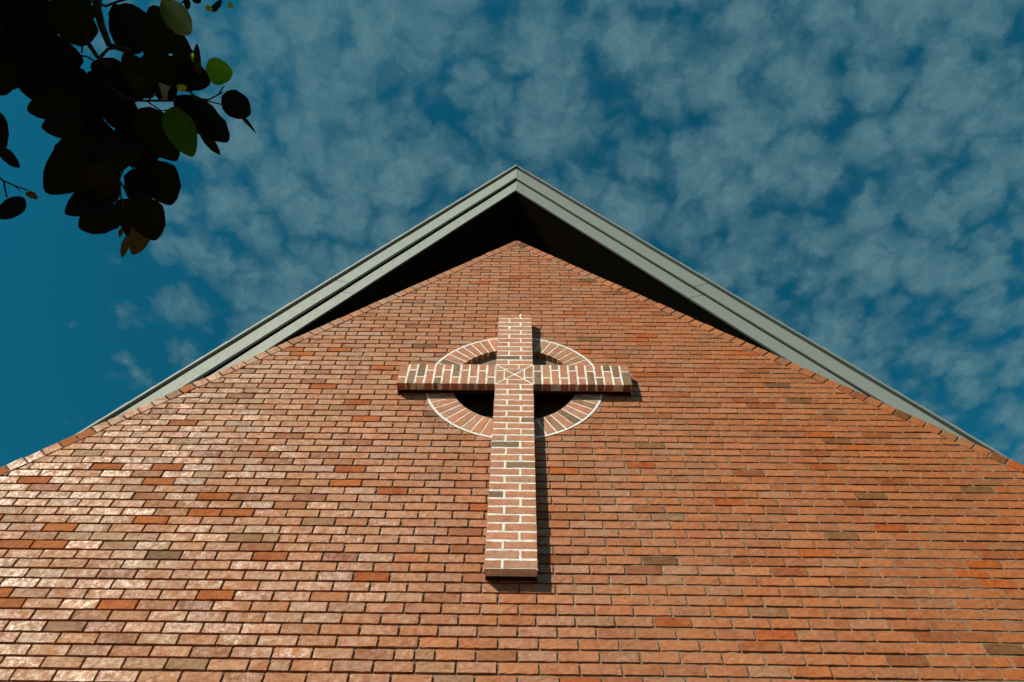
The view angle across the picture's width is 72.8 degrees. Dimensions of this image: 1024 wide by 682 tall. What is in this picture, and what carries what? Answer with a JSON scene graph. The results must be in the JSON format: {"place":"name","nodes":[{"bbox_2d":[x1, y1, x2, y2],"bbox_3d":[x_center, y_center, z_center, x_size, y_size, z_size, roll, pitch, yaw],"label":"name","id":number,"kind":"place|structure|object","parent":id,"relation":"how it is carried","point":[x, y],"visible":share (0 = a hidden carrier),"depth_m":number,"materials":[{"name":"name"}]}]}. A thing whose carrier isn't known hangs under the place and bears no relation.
{"place":"outdoors","nodes":[
{"label":"outdoors","id":0,"kind":"place"},
{"bbox_2d":[0,164,1023,681],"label":"brick church","id":1,"kind":"structure","parent":0,"point":[734,488],"depth_m":4.31,"materials":[{"name":"red brick"}]},
{"bbox_2d":[396,314,631,581],"bbox_3d":[0.014,0.586,5.046,1.817,2.856,0.205,0,-59,1],"label":"brick cross","id":2,"kind":"object","parent":1,"relation":"attached to","point":[514,390],"visible":1,"depth_m":5.28,"materials":[{"name":"red brick"}]},
{"bbox_2d":[0,0,1023,467],"label":"sky","id":3,"kind":"structure","parent":0,"point":[851,172],"materials":[{"name":"blue"}]},
{"label":"ground","id":4,"kind":"structure","parent":0,"visible":0},
{"bbox_2d":[0,0,255,257],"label":"tree","id":5,"kind":"object","parent":4,"relation":"on","point":[74,105],"visible":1,"depth_m":1.67,"materials":[{"name":"green plant"}]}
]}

